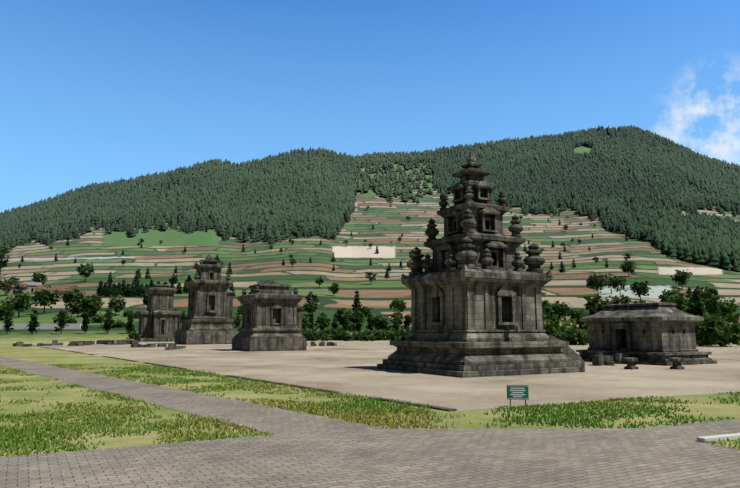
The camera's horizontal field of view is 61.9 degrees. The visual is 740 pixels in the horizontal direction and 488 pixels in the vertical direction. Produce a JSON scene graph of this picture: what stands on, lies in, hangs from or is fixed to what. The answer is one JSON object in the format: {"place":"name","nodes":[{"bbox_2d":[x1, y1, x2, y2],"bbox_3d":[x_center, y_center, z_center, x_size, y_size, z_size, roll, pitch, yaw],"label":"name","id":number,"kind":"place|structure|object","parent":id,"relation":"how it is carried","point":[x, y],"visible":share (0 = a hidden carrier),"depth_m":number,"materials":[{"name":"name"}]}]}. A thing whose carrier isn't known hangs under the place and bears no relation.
{"place":"outdoors","nodes":[
{"label":"outdoors","id":0,"kind":"place"},
{"bbox_2d":[0,134,739,456],"bbox_3d":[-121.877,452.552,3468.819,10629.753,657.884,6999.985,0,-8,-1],"label":"terrain","id":1,"kind":"structure","parent":0,"point":[100,250],"depth_m":313.24,"materials":[{"name":"green plant"}]},
{"bbox_2d":[4,283,28,295],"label":"house","id":2,"kind":"structure","parent":1,"relation":"on","point":[11,291],"depth_m":254.14,"materials":[{"name":"brown"}]},
{"bbox_2d":[24,282,41,292],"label":"house","id":3,"kind":"structure","parent":1,"relation":"on","point":[32,286],"depth_m":264.78,"materials":[{"name":"white"}]},
{"bbox_2d":[0,324,80,328],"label":"boundary wall","id":4,"kind":"structure","parent":1,"relation":"on","point":[45,326],"depth_m":108.41,"materials":[{"name":"grey"}]},
{"bbox_2d":[33,285,72,302],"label":"house","id":5,"kind":"structure","parent":1,"relation":"on","point":[60,288],"depth_m":189.14,"materials":[{"name":"brown"}]},
{"bbox_2d":[61,285,80,292],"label":"house","id":6,"kind":"structure","parent":1,"relation":"on","point":[73,287],"depth_m":200.65,"materials":[{"name":"brown"}]},
{"bbox_2d":[95,279,188,296],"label":"conifer trees","id":7,"kind":"object","parent":1,"relation":"on","point":[108,290],"depth_m":204.71,"materials":[{"name":"green plant"}]},
{"bbox_2d":[0,356,385,434],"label":"diagonal path","id":8,"kind":"structure","parent":1,"relation":"on","point":[272,420],"depth_m":13.76,"materials":[{"name":"grey stone"}]},
{"bbox_2d":[32,345,456,411],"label":"court kerb","id":9,"kind":"structure","parent":1,"relation":"on","point":[414,404],"depth_m":17.81,"materials":[{"name":"stone"}]},
{"bbox_2d":[0,204,709,310],"bbox_3d":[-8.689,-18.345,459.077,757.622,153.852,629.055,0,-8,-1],"label":"trees","id":10,"kind":"object","parent":1,"relation":"on","point":[616,282],"depth_m":321.76,"materials":[{"name":"green plant"}]},
{"bbox_2d":[3,286,721,333],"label":"trees","id":11,"kind":"object","parent":1,"relation":"on","point":[695,296],"depth_m":99.92,"materials":[{"name":"green plant"}]},
{"bbox_2d":[0,125,739,270],"bbox_3d":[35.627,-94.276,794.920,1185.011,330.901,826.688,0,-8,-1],"label":"forest","id":12,"kind":"object","parent":1,"relation":"on","point":[615,175],"visible":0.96,"depth_m":804.64,"materials":[{"name":"green plant"}]},
{"bbox_2d":[0,363,739,456],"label":"grass","id":13,"kind":"structure","parent":1,"relation":"on","point":[11,436],"depth_m":11.98,"materials":[{"name":"green plant"}]},
{"bbox_2d":[0,245,739,346],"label":"broadleaf trees","id":14,"kind":"object","parent":1,"relation":"on","point":[708,332],"depth_m":134.76,"materials":[{"name":"green plant"}]},
{"bbox_2d":[0,419,739,487],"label":"path","id":15,"kind":"structure","parent":1,"relation":"on","point":[672,456],"depth_m":7.81,"materials":[{"name":"grey stone"}]},
{"bbox_2d":[697,433,739,442],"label":"lawn kerb","id":16,"kind":"structure","parent":15,"relation":"on","point":[703,439],"depth_m":9.26,"materials":[{"name":"grey concrete"}]},
{"bbox_2d":[710,439,739,449],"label":"grass","id":17,"kind":"structure","parent":15,"relation":"on","point":[728,445],"depth_m":9.02,"materials":[{"name":"green plant"}]},
{"bbox_2d":[52,286,739,331],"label":"trees","id":18,"kind":"object","parent":1,"relation":"on","point":[592,304],"depth_m":111.13,"materials":[{"name":"green plant"}]},
{"bbox_2d":[126,314,736,344],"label":"hedge shrubs","id":19,"kind":"object","parent":1,"relation":"on","point":[573,334],"depth_m":88.27,"materials":[{"name":"green plant"}]},
{"bbox_2d":[507,385,528,406],"bbox_3d":[3.207,3.300,13.386,0.460,0.470,0.032,-1,-8,7],"label":"info sign","id":20,"kind":"object","parent":1,"relation":"on","point":[517,392],"visible":0.94,"depth_m":13.38,"materials":[{"name":"teal metal"}]},
{"bbox_2d":[0,0,739,212],"label":"sky","id":21,"kind":"structure","parent":0,"point":[91,91],"materials":[{"name":"blue"}]},
{"bbox_2d":[23,340,739,411],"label":"court gravel","id":22,"kind":"structure","parent":0,"point":[343,366],"depth_m":22.46,"materials":[{"name":"beige gravel"}]},
{"bbox_2d":[13,342,82,346],"bbox_3d":[-32.680,10.122,62.601,6.266,0.450,3.639,4,-9,-29],"label":"rubble","id":23,"kind":"object","parent":22,"relation":"on","point":[43,344],"visible":0.9,"depth_m":62.48,"materials":[{"name":"stone"}]},
{"bbox_2d":[52,340,138,345],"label":"ruins","id":24,"kind":"object","parent":22,"relation":"on","point":[108,342],"visible":0.88,"depth_m":67.93,"materials":[{"name":"stone"}]},
{"bbox_2d":[131,343,176,346],"bbox_3d":[-20.388,9.563,58.258,3.346,0.365,3.026,-3,-8,19],"label":"rubble","id":25,"kind":"object","parent":22,"relation":"on","point":[154,345],"visible":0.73,"depth_m":58.48,"materials":[{"name":"stone"}]},
{"bbox_2d":[134,284,181,341],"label":"temple","id":26,"kind":"structure","parent":22,"relation":"on","point":[160,299],"depth_m":85.72,"materials":[{"name":"stone"}]},
{"bbox_2d":[161,320,164,333],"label":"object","id":27,"kind":"structure","parent":26,"relation":"on","point":[162,326],"depth_m":85.14,"materials":[{"name":"black"}]},
{"bbox_2d":[165,346,185,349],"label":"stone slab","id":28,"kind":"structure","parent":22,"relation":"on","point":[174,347],"depth_m":52.18,"materials":[{"name":"grey stone"}]},
{"bbox_2d":[175,254,238,344],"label":"temple","id":29,"kind":"structure","parent":22,"relation":"on","point":[208,319],"depth_m":70.43,"materials":[{"name":"stone"}]},
{"bbox_2d":[232,280,306,351],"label":"temple","id":30,"kind":"structure","parent":22,"relation":"on","point":[271,315],"depth_m":48.64,"materials":[{"name":"stone"}]},
{"bbox_2d":[306,341,336,345],"bbox_3d":[-5.112,10.151,62.793,3.399,0.445,2.180,4,-9,-29],"label":"rubble","id":31,"kind":"object","parent":22,"relation":"on","point":[321,343],"visible":0.88,"depth_m":62.35,"materials":[{"name":"stone"}]},
{"bbox_2d":[377,150,584,377],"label":"temple","id":32,"kind":"structure","parent":22,"relation":"on","point":[477,294],"depth_m":24.46,"materials":[{"name":"stone"}]},
{"bbox_2d":[592,355,613,365],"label":"stone block","id":33,"kind":"structure","parent":22,"relation":"on","point":[599,360],"depth_m":28.59,"materials":[{"name":"stone"}]},
{"bbox_2d":[623,357,638,369],"bbox_3d":[11.039,5.051,26.074,0.420,0.480,0.420,4,-9,-29],"label":"stone pedestal","id":34,"kind":"object","parent":22,"relation":"on","point":[630,361],"visible":0.94,"depth_m":25.96,"materials":[{"name":"grey stone"}]},
{"bbox_2d":[576,302,716,365],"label":"temple","id":35,"kind":"structure","parent":22,"relation":"on","point":[660,333],"depth_m":30.42,"materials":[{"name":"stone"}]},
{"bbox_2d":[622,329,626,347],"bbox_3d":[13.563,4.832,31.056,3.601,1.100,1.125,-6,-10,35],"label":"doorway","id":36,"kind":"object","parent":35,"relation":"in","point":[623,338],"visible":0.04,"depth_m":31.57,"materials":[{"name":"black"}]},
{"bbox_2d":[669,357,684,368],"bbox_3d":[12.995,5.057,26.115,0.420,0.480,0.420,4,-9,-29],"label":"stone pedestal","id":37,"kind":"object","parent":22,"relation":"on","point":[676,361],"visible":0.94,"depth_m":26.00,"materials":[{"name":"grey stone"}]}
]}

